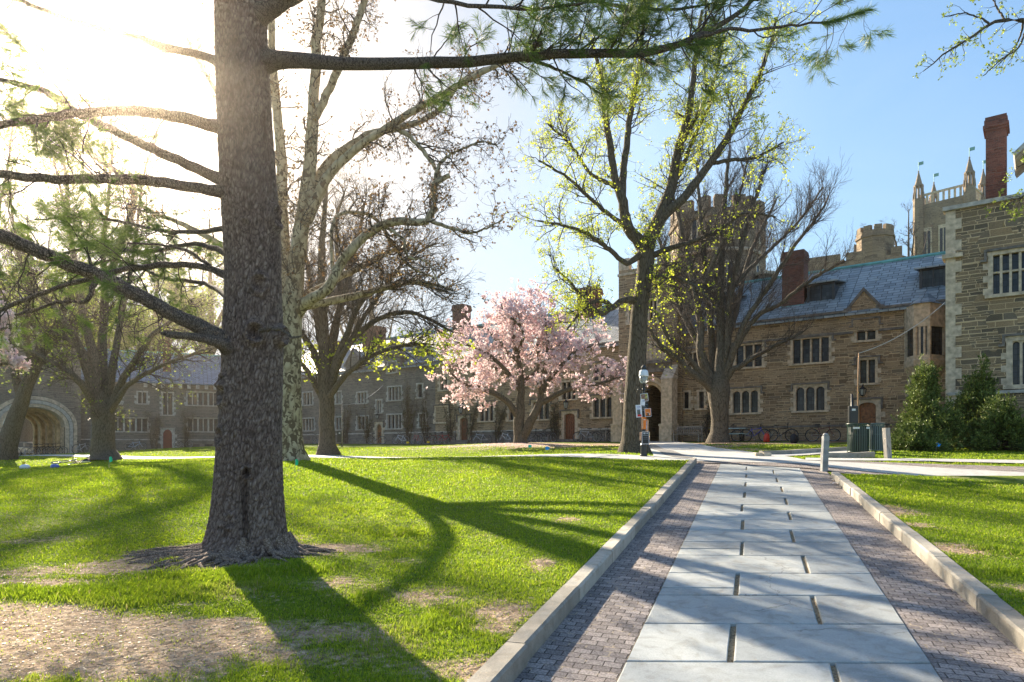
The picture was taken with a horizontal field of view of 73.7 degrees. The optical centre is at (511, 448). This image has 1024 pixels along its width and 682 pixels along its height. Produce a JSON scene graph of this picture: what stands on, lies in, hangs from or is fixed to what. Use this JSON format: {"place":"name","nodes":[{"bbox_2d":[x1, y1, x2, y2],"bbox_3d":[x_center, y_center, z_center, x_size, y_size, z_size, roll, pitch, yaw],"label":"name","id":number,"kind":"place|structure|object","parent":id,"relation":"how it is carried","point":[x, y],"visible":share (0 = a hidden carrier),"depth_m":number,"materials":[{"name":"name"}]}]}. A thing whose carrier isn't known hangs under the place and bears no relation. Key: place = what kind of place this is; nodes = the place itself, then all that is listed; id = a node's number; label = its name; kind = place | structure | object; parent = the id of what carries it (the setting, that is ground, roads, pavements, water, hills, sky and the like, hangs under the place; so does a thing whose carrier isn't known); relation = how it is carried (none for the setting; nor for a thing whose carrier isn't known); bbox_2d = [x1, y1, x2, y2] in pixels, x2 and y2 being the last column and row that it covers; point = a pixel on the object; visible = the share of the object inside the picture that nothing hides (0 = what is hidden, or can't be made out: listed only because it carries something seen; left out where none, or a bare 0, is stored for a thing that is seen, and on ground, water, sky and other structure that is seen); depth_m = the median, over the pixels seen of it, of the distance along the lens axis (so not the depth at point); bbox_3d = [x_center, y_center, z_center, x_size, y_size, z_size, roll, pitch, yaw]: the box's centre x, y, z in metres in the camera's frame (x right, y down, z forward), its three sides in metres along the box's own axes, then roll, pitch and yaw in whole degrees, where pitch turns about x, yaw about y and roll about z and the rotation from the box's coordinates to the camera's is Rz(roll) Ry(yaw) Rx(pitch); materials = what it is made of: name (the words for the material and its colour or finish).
{"place":"outdoors","nodes":[
{"label":"outdoors","id":0,"kind":"place"},
{"bbox_2d":[20,454,654,459],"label":"cross path","id":1,"kind":"structure","parent":0,"point":[620,456],"depth_m":23.73,"materials":[{"name":"concrete"}]},
{"bbox_2d":[0,441,1023,681],"bbox_3d":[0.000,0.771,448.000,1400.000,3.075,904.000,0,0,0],"label":"lawn","id":2,"kind":"structure","parent":0,"point":[69,646],"depth_m":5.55,"materials":[{"name":"plant"}]},
{"bbox_2d":[0,290,31,372],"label":"magnolia tree","id":3,"kind":"object","parent":2,"relation":"on","point":[14,361],"visible":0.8,"depth_m":30.93,"materials":[{"name":"pink plant"}]},
{"bbox_2d":[0,324,80,454],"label":"gatehouse","id":4,"kind":"object","parent":2,"relation":"on","point":[51,419],"visible":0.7,"depth_m":59.47,"materials":[{"name":"grey stone"}]},
{"bbox_2d":[51,454,90,464],"bbox_3d":[-20.098,0.616,31.281,1.750,0.622,1.012,0,8,2],"label":"bicycle","id":5,"kind":"object","parent":2,"relation":"on","point":[74,462],"visible":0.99,"depth_m":31.14,"materials":[{"name":"metal"}]},
{"bbox_2d":[0,83,152,459],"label":"leaning tree","id":6,"kind":"object","parent":2,"relation":"on","point":[11,430],"visible":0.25,"depth_m":40.74,"materials":[{"name":"green plant"}]},
{"bbox_2d":[0,54,221,460],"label":"bare tree","id":7,"kind":"object","parent":2,"relation":"on","point":[103,393],"visible":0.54,"depth_m":37.53,"materials":[{"name":"brown plant"}]},
{"bbox_2d":[81,336,220,452],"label":"dormitory range","id":8,"kind":"structure","parent":2,"relation":"on","point":[139,397],"depth_m":64.37,"materials":[{"name":"grey stone"}]},
{"bbox_2d":[115,416,151,432],"bbox_3d":[-35.158,-2.193,62.824,3.536,1.512,0.373,0,0,-27],"label":"window","id":9,"kind":"structure","parent":8,"relation":"in","point":[139,425],"depth_m":62.98,"materials":[{"name":"grey stone"}]},
{"bbox_2d":[134,391,149,404],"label":"window","id":10,"kind":"structure","parent":8,"relation":"in","point":[141,397],"depth_m":63.27,"materials":[{"name":"grey stone"}]},
{"bbox_2d":[143,409,163,448],"bbox_3d":[-33.315,-1.855,63.471,1.829,3.961,0.315,0,0,-27],"label":"climbing vine","id":11,"kind":"object","parent":8,"relation":"attached to","point":[155,432],"visible":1,"depth_m":63.49,"materials":[{"name":"plant"}]},
{"bbox_2d":[160,392,175,415],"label":"window","id":12,"kind":"structure","parent":8,"relation":"in","point":[168,409],"depth_m":64.27,"materials":[{"name":"grey stone"}]},
{"bbox_2d":[180,408,196,447],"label":"climbing vine","id":13,"kind":"object","parent":8,"relation":"attached to","point":[185,431],"visible":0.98,"depth_m":64.69,"materials":[{"name":"plant"}]},
{"bbox_2d":[183,390,217,406],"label":"window","id":14,"kind":"structure","parent":8,"relation":"in","point":[206,398],"depth_m":65.53,"materials":[{"name":"grey stone"}]},
{"bbox_2d":[185,416,217,432],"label":"window","id":15,"kind":"structure","parent":8,"relation":"in","point":[207,424],"depth_m":65.58,"materials":[{"name":"grey stone"}]},
{"bbox_2d":[148,218,223,354],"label":"leafy tree","id":16,"kind":"object","parent":2,"relation":"on","point":[213,315],"visible":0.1,"depth_m":91.51,"materials":[{"name":"green plant"}]},
{"bbox_2d":[106,0,586,460],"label":"sycamore tree","id":17,"kind":"object","parent":2,"relation":"on","point":[298,301],"visible":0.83,"depth_m":17.81,"materials":[{"name":"grey plant"}]},
{"bbox_2d":[328,250,411,341],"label":"bare tree","id":18,"kind":"object","parent":2,"relation":"on","point":[377,324],"visible":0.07,"depth_m":94.93,"materials":[{"name":"brown plant"}]},
{"bbox_2d":[287,152,483,454],"bbox_3d":[-6.111,-7.287,31.143,11.619,15.369,7.421,0,0,19],"label":"bare tree","id":19,"kind":"object","parent":2,"relation":"on","point":[328,356],"visible":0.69,"depth_m":30.52,"materials":[{"name":"brown plant"}]},
{"bbox_2d":[0,0,895,573],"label":"pine tree","id":20,"kind":"object","parent":2,"relation":"on","point":[250,338],"visible":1,"depth_m":7.06,"materials":[{"name":"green plant"}]},
{"bbox_2d":[301,286,618,443],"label":"dormitory range","id":21,"kind":"structure","parent":2,"relation":"on","point":[575,412],"depth_m":55.21,"materials":[{"name":"stone"}]},
{"bbox_2d":[301,391,313,405],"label":"window","id":22,"kind":"structure","parent":21,"relation":"in","point":[307,398],"depth_m":66.03,"materials":[{"name":"grey stone"}]},
{"bbox_2d":[302,417,315,431],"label":"window","id":23,"kind":"structure","parent":21,"relation":"in","point":[308,424],"depth_m":65.90,"materials":[{"name":"glass"}]},
{"bbox_2d":[340,401,351,442],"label":"climbing vine","id":24,"kind":"object","parent":21,"relation":"attached to","point":[347,421],"visible":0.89,"depth_m":61.97,"materials":[{"name":"plant"}]},
{"bbox_2d":[355,391,368,404],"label":"window","id":25,"kind":"structure","parent":21,"relation":"in","point":[361,395],"depth_m":61.13,"materials":[{"name":"grey stone"}]},
{"bbox_2d":[355,415,370,430],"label":"window","id":26,"kind":"structure","parent":21,"relation":"in","point":[357,427],"depth_m":61.14,"materials":[{"name":"grey stone"}]},
{"bbox_2d":[355,403,375,442],"bbox_3d":[-13.110,-2.223,60.496,3.001,3.671,0.347,0,0,38],"label":"climbing vine","id":27,"kind":"object","parent":21,"relation":"attached to","point":[366,429],"visible":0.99,"depth_m":60.33,"materials":[{"name":"plant"}]},
{"bbox_2d":[374,399,383,413],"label":"window","id":28,"kind":"structure","parent":21,"relation":"in","point":[378,405],"depth_m":59.67,"materials":[{"name":"grey stone"}]},
{"bbox_2d":[385,413,403,429],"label":"window","id":29,"kind":"structure","parent":21,"relation":"in","point":[393,421],"depth_m":58.52,"materials":[{"name":"grey stone"}]},
{"bbox_2d":[386,385,402,401],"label":"window","id":30,"kind":"structure","parent":21,"relation":"in","point":[392,393],"depth_m":58.49,"materials":[{"name":"grey stone"}]},
{"bbox_2d":[399,375,421,443],"bbox_3d":[-8.426,-3.225,56.904,2.726,5.753,0.348,0,0,38],"label":"climbing vine","id":31,"kind":"object","parent":21,"relation":"attached to","point":[406,424],"visible":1,"depth_m":57.14,"materials":[{"name":"plant"}]},
{"bbox_2d":[415,383,424,398],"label":"window","id":32,"kind":"structure","parent":21,"relation":"in","point":[419,385],"depth_m":56.67,"materials":[{"name":"grey stone"}]},
{"bbox_2d":[414,390,431,443],"bbox_3d":[-7.293,-2.566,56.025,2.166,4.469,0.373,0,0,38],"label":"climbing vine","id":33,"kind":"object","parent":21,"relation":"attached to","point":[427,426],"visible":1,"depth_m":55.94,"materials":[{"name":"plant"}]},
{"bbox_2d":[432,404,450,423],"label":"window","id":34,"kind":"structure","parent":21,"relation":"in","point":[438,405],"depth_m":55.13,"materials":[{"name":"stone"}]},
{"bbox_2d":[437,375,449,391],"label":"window","id":35,"kind":"structure","parent":21,"relation":"in","point":[441,385],"depth_m":54.97,"materials":[{"name":"stone"}]},
{"bbox_2d":[438,390,458,441],"bbox_3d":[-5.123,-2.478,54.344,2.695,4.308,0.316,0,0,38],"label":"climbing vine","id":36,"kind":"object","parent":21,"relation":"attached to","point":[450,427],"visible":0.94,"depth_m":54.22,"materials":[{"name":"plant"}]},
{"bbox_2d":[463,404,478,442],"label":"climbing vine","id":37,"kind":"object","parent":21,"relation":"attached to","point":[472,423],"visible":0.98,"depth_m":52.82,"materials":[{"name":"plant"}]},
{"bbox_2d":[475,400,496,422],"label":"window","id":38,"kind":"structure","parent":21,"relation":"in","point":[483,416],"depth_m":52.26,"materials":[{"name":"stone"}]},
{"bbox_2d":[491,401,507,442],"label":"climbing vine","id":39,"kind":"object","parent":21,"relation":"attached to","point":[497,433],"visible":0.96,"depth_m":51.15,"materials":[{"name":"plant"}]},
{"bbox_2d":[528,398,552,420],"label":"window","id":40,"kind":"structure","parent":21,"relation":"in","point":[532,402],"depth_m":48.95,"materials":[{"name":"stone"}]},
{"bbox_2d":[543,400,561,440],"bbox_3d":[2.828,-1.898,48.206,1.695,2.989,0.340,0,0,38],"label":"climbing vine","id":41,"kind":"object","parent":21,"relation":"attached to","point":[555,420],"visible":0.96,"depth_m":48.07,"materials":[{"name":"plant"}]},
{"bbox_2d":[558,380,578,400],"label":"window","id":42,"kind":"structure","parent":21,"relation":"in","point":[564,384],"depth_m":47.71,"materials":[{"name":"stone"}]},
{"bbox_2d":[589,393,612,418],"bbox_3d":[6.130,-2.818,45.965,2.150,1.668,0.373,0,0,38],"label":"window","id":43,"kind":"structure","parent":21,"relation":"in","point":[601,408],"depth_m":46.06,"materials":[{"name":"stone"}]},
{"bbox_2d":[588,360,614,381],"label":"window","id":44,"kind":"structure","parent":21,"relation":"in","point":[597,378],"depth_m":46.17,"materials":[{"name":"stone"}]},
{"bbox_2d":[348,443,613,451],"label":"fallen petals","id":45,"kind":"object","parent":2,"relation":"on","point":[497,444],"visible":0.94,"depth_m":37.55,"materials":[{"name":"plant"}]},
{"bbox_2d":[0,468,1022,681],"bbox_3d":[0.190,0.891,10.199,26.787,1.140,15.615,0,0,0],"label":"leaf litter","id":46,"kind":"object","parent":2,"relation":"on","point":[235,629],"visible":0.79,"depth_m":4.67,"materials":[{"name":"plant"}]},
{"bbox_2d":[0,443,1023,471],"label":"grass","id":47,"kind":"structure","parent":2,"relation":"on","point":[966,453],"depth_m":29.46,"materials":[{"name":"plant"}]},
{"bbox_2d":[425,277,654,442],"bbox_3d":[1.457,-5.330,40.283,12.822,10.488,7.583,0,0,0],"label":"magnolia tree","id":48,"kind":"object","parent":2,"relation":"on","point":[507,324],"visible":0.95,"depth_m":38.90,"materials":[{"name":"pink plant"}]},
{"bbox_2d":[467,458,696,681],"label":"kerb","id":49,"kind":"structure","parent":2,"relation":"on","point":[510,658],"depth_m":5.47,"materials":[{"name":"stone"}]},
{"bbox_2d":[637,365,649,455],"bbox_3d":[4.013,-1.116,20.800,0.301,2.862,0.301,0,0,45],"label":"lamp post","id":50,"kind":"object","parent":2,"relation":"on","point":[643,375],"visible":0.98,"depth_m":20.72,"materials":[{"name":"metal"}]},
{"bbox_2d":[610,252,701,441],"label":"gate tower","id":51,"kind":"structure","parent":2,"relation":"on","point":[665,403],"depth_m":42.49,"materials":[{"name":"stone"}]},
{"bbox_2d":[648,295,660,324],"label":"window","id":52,"kind":"structure","parent":51,"relation":"in","point":[654,304],"depth_m":42.65,"materials":[{"name":"stone"}]},
{"bbox_2d":[495,0,827,452],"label":"budding tree","id":53,"kind":"object","parent":2,"relation":"on","point":[646,253],"visible":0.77,"depth_m":22.39,"materials":[{"name":"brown plant"}]},
{"bbox_2d":[673,426,702,441],"bbox_3d":[10.368,-0.817,40.280,1.620,0.960,0.610,0,0,38],"label":"bench","id":54,"kind":"object","parent":2,"relation":"on","point":[687,433],"visible":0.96,"depth_m":40.32,"materials":[{"name":"brown wood"}]},
{"bbox_2d":[668,194,767,291],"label":"octagonal tower","id":55,"kind":"structure","parent":2,"relation":"on","point":[747,241],"depth_m":44.83,"materials":[{"name":"stone"}]},
{"bbox_2d":[626,111,866,442],"bbox_3d":[11.844,-9.055,36.365,12.537,17.772,9.334,0,0,0],"label":"bare tree","id":56,"kind":"object","parent":2,"relation":"on","point":[712,376],"visible":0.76,"depth_m":35.39,"materials":[{"name":"brown plant"}]},
{"bbox_2d":[740,423,770,440],"bbox_3d":[13.764,-0.880,38.593,0.593,1.027,1.671,0,0,-41],"label":"bicycle","id":57,"kind":"object","parent":2,"relation":"on","point":[755,434],"visible":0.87,"depth_m":38.59,"materials":[{"name":"metal"}]},
{"bbox_2d":[765,423,798,440],"bbox_3d":[14.916,-0.878,37.770,1.663,1.032,0.588,0,0,33],"label":"bicycle","id":58,"kind":"object","parent":2,"relation":"on","point":[771,435],"visible":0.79,"depth_m":37.74,"materials":[{"name":"metal"}]},
{"bbox_2d":[697,461,907,475],"bbox_3d":[9.829,0.733,13.705,1.440,0.758,13.628,0,0,-41],"label":"brick edging","id":59,"kind":"object","parent":2,"relation":"on","point":[848,471],"visible":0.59,"depth_m":17.12,"materials":[{"name":"brick"}]},
{"bbox_2d":[759,447,846,453],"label":"kerb","id":60,"kind":"structure","parent":2,"relation":"on","point":[806,450],"depth_m":22.61,"materials":[{"name":"stone"}]},
{"bbox_2d":[682,249,945,474],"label":"dormitory range","id":61,"kind":"structure","parent":2,"relation":"on","point":[803,385],"depth_m":37.66,"materials":[{"name":"stone"}]},
{"bbox_2d":[683,390,692,409],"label":"window","id":62,"kind":"structure","parent":61,"relation":"in","point":[687,397],"depth_m":42.36,"materials":[{"name":"stone"}]},
{"bbox_2d":[694,389,708,409],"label":"window","id":63,"kind":"structure","parent":61,"relation":"in","point":[701,397],"depth_m":41.78,"materials":[{"name":"stone"}]},
{"bbox_2d":[729,386,763,414],"bbox_3d":[13.722,-2.783,40.091,2.221,1.627,0.373,0,0,38],"label":"window","id":64,"kind":"structure","parent":61,"relation":"in","point":[743,400],"depth_m":40.14,"materials":[{"name":"stone"}]},
{"bbox_2d":[731,340,767,368],"bbox_3d":[13.883,-5.434,39.967,2.262,1.598,0.373,0,0,38],"label":"window","id":65,"kind":"structure","parent":61,"relation":"in","point":[744,350],"depth_m":39.95,"materials":[{"name":"stone"}]},
{"bbox_2d":[789,381,831,412],"bbox_3d":[16.564,-2.802,37.892,2.245,1.654,0.373,0,0,38],"label":"window","id":66,"kind":"structure","parent":61,"relation":"in","point":[811,396],"depth_m":37.97,"materials":[{"name":"stone"}]},
{"bbox_2d":[786,332,835,365],"bbox_3d":[16.587,-5.452,37.875,2.630,1.653,0.373,0,0,38],"label":"window","id":67,"kind":"structure","parent":61,"relation":"in","point":[817,350],"depth_m":37.87,"materials":[{"name":"stone"}]},
{"bbox_2d":[849,316,882,342],"bbox_3d":[18.781,-6.259,36.177,1.634,1.295,0.373,0,0,38],"label":"window","id":68,"kind":"structure","parent":61,"relation":"in","point":[870,336],"depth_m":36.16,"materials":[{"name":"stone"}]},
{"bbox_2d":[852,355,882,385],"bbox_3d":[18.831,-4.101,36.138,1.466,1.547,0.373,0,0,38],"label":"window","id":69,"kind":"structure","parent":61,"relation":"in","point":[869,370],"depth_m":36.13,"materials":[{"name":"stone"}]},
{"bbox_2d":[805,423,840,440],"bbox_3d":[16.561,-0.856,36.368,1.663,1.032,0.588,0,0,44],"label":"bicycle","id":70,"kind":"object","parent":2,"relation":"on","point":[818,435],"visible":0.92,"depth_m":36.39,"materials":[{"name":"metal"}]},
{"bbox_2d":[820,433,829,471],"bbox_3d":[7.403,0.152,16.157,0.135,1.023,0.135,3,-1,0],"label":"bollard","id":71,"kind":"object","parent":2,"relation":"on","point":[824,452],"visible":0.81,"depth_m":16.09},
{"bbox_2d":[820,452,874,457],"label":"kerb","id":72,"kind":"structure","parent":2,"relation":"on","point":[854,455],"depth_m":19.90,"materials":[{"name":"concrete"}]},
{"bbox_2d":[808,244,906,271],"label":"battlemented hall","id":73,"kind":"structure","parent":2,"relation":"on","point":[896,251],"depth_m":63.86,"materials":[{"name":"stone"}]},
{"bbox_2d":[855,223,895,262],"bbox_3d":[34.041,-18.245,64.000,3.249,4.653,3.416,0,0,0],"label":"round turret","id":74,"kind":"object","parent":73,"relation":"on","point":[876,243],"visible":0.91,"depth_m":62.67,"materials":[{"name":"stone"}]},
{"bbox_2d":[846,423,870,451],"bbox_3d":[11.154,-0.332,22.000,0.740,0.926,0.736,0,0,0],"label":"litter bin","id":75,"kind":"object","parent":2,"relation":"on","point":[857,437],"visible":0.97,"depth_m":21.75,"materials":[{"name":"metal"}]},
{"bbox_2d":[857,353,859,422],"bbox_3d":[12.315,-1.608,24.300,0.122,3.543,0.070,0,0,0],"label":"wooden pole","id":76,"kind":"object","parent":2,"relation":"on","point":[858,386],"visible":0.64,"depth_m":24.28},
{"bbox_2d":[848,394,857,422],"bbox_3d":[11.992,-0.876,24.027,0.290,2.100,0.334,0,0,15],"label":"utility box","id":77,"kind":"object","parent":76,"relation":"attached to","point":[852,414],"visible":0.7,"depth_m":23.88,"materials":[{"name":"black paint"}]},
{"bbox_2d":[869,423,884,450],"bbox_3d":[11.982,-0.364,22.500,0.553,0.907,0.550,0,0,0],"label":"litter bin","id":78,"kind":"object","parent":2,"relation":"on","point":[875,438],"visible":0.78,"depth_m":22.30,"materials":[{"name":"metal"}]},
{"bbox_2d":[882,427,891,457],"bbox_3d":[10.774,-0.071,19.602,0.150,1.032,0.150,-4,0,-11],"label":"bollard","id":79,"kind":"object","parent":2,"relation":"on","point":[887,442],"visible":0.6,"depth_m":19.54,"materials":[{"name":"grey stone"}]},
{"bbox_2d":[812,460,1023,471],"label":"brick edging","id":80,"kind":"object","parent":2,"relation":"on","point":[1000,468],"visible":0.77,"depth_m":17.14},
{"bbox_2d":[890,417,958,450],"bbox_3d":[14.007,-0.442,23.566,2.226,1.277,2.429,0,0,0],"label":"yew shrub","id":81,"kind":"object","parent":2,"relation":"on","point":[915,435],"visible":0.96,"depth_m":23.11,"materials":[{"name":"plant"}]},
{"bbox_2d":[831,472,1023,652],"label":"kerb","id":82,"kind":"structure","parent":2,"relation":"on","point":[998,613],"depth_m":6.41,"materials":[{"name":"stone"}]},
{"bbox_2d":[890,353,978,450],"bbox_3d":[14.768,-1.656,24.473,3.137,3.572,3.267,0,0,-35],"label":"yew shrub","id":83,"kind":"object","parent":2,"relation":"on","point":[924,397],"visible":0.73,"depth_m":24.09,"materials":[{"name":"plant"}]},
{"bbox_2d":[912,146,985,254],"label":"spired tower","id":84,"kind":"structure","parent":2,"relation":"on","point":[930,211],"depth_m":113.67,"materials":[{"name":"stone"}]},
{"bbox_2d":[924,227,931,253],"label":"window","id":85,"kind":"structure","parent":84,"relation":"in","point":[929,250],"depth_m":114.15,"materials":[{"name":"stone"}]},
{"bbox_2d":[938,224,945,251],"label":"window","id":86,"kind":"structure","parent":84,"relation":"in","point":[941,228],"depth_m":112.71,"materials":[{"name":"stone"}]},
{"bbox_2d":[912,0,1023,221],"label":"overhanging tree","id":87,"kind":"object","parent":2,"relation":"on","point":[1002,20],"visible":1,"depth_m":11.50,"materials":[{"name":"green plant"}]},
{"bbox_2d":[942,113,1023,445],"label":"corner building","id":88,"kind":"structure","parent":2,"relation":"on","point":[983,258],"depth_m":26.31,"materials":[{"name":"stone"}]},
{"bbox_2d":[980,244,1023,298],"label":"window","id":89,"kind":"structure","parent":88,"relation":"in","point":[1005,265],"depth_m":25.96,"materials":[{"name":"stone"}]},
{"bbox_2d":[998,333,1023,388],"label":"window","id":90,"kind":"structure","parent":88,"relation":"in","point":[1014,355],"depth_m":25.75,"materials":[{"name":"stone"}]},
{"bbox_2d":[946,352,1022,447],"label":"yew shrub","id":91,"kind":"object","parent":2,"relation":"on","point":[980,388],"visible":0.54,"depth_m":24.77,"materials":[{"name":"plant"}]},
{"bbox_2d":[952,389,1023,450],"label":"yew shrub","id":92,"kind":"object","parent":2,"relation":"on","point":[1002,421],"visible":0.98,"depth_m":23.04,"materials":[{"name":"plant"}]},
{"bbox_2d":[0,0,1023,356],"label":"sky","id":93,"kind":"structure","parent":0,"point":[885,119],"materials":[{"name":"blue"}]},
{"bbox_2d":[514,462,719,681],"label":"brick paving","id":94,"kind":"structure","parent":0,"point":[593,636],"depth_m":5.78,"materials":[{"name":"brick"}]},
{"bbox_2d":[648,444,693,457],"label":"gate path","id":95,"kind":"structure","parent":0,"point":[667,451],"depth_m":22.18,"materials":[{"name":"concrete"}]},
{"bbox_2d":[649,442,807,460],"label":"gate path","id":96,"kind":"structure","parent":0,"point":[700,452],"depth_m":21.56,"materials":[{"name":"concrete"}]},
{"bbox_2d":[616,462,943,681],"bbox_3d":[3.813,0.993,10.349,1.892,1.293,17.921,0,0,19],"label":"flagstone path","id":97,"kind":"structure","parent":0,"point":[861,633],"depth_m":5.75,"materials":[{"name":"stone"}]},
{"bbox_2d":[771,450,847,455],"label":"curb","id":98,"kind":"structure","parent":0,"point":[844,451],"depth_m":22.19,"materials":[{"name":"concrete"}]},
{"bbox_2d":[725,460,1023,475],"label":"diagonal path","id":99,"kind":"structure","parent":0,"point":[908,470],"depth_m":16.24,"materials":[{"name":"concrete"}]},
{"bbox_2d":[878,198,935,256],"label":"bare tree","id":100,"kind":"object","parent":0,"point":[908,244],"visible":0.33,"depth_m":94.59,"materials":[{"name":"brown plant"}]},
{"bbox_2d":[798,463,1023,681],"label":"brick paving","id":101,"kind":"structure","parent":0,"point":[957,636],"depth_m":5.75,"materials":[{"name":"brick"}]},
{"bbox_2d":[805,458,1023,462],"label":"path","id":102,"kind":"structure","parent":0,"point":[967,460],"depth_m":18.95,"materials":[{"name":"concrete"}]},
{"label":"street","id":103,"kind":"structure","parent":0,"visible":0},
{"bbox_2d":[18,441,32,454],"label":"estate car","id":104,"kind":"object","parent":103,"relation":"on","point":[22,445],"visible":0.13,"depth_m":82.08,"materials":[{"name":"beige paint"}]},
{"bbox_2d":[1,228,92,441],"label":"leafy tree","id":105,"kind":"object","parent":103,"relation":"on","point":[27,432],"visible":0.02,"depth_m":87.36,"materials":[{"name":"green plant"}]},
{"bbox_2d":[59,275,154,349],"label":"leafy tree","id":106,"kind":"object","parent":103,"relation":"on","point":[110,337],"visible":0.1,"depth_m":83.04,"materials":[{"name":"green plant"}]},
{"bbox_2d":[122,251,221,352],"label":"leafy tree","id":107,"kind":"object","parent":103,"relation":"on","point":[155,317],"visible":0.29,"depth_m":85.43,"materials":[{"name":"green plant"}]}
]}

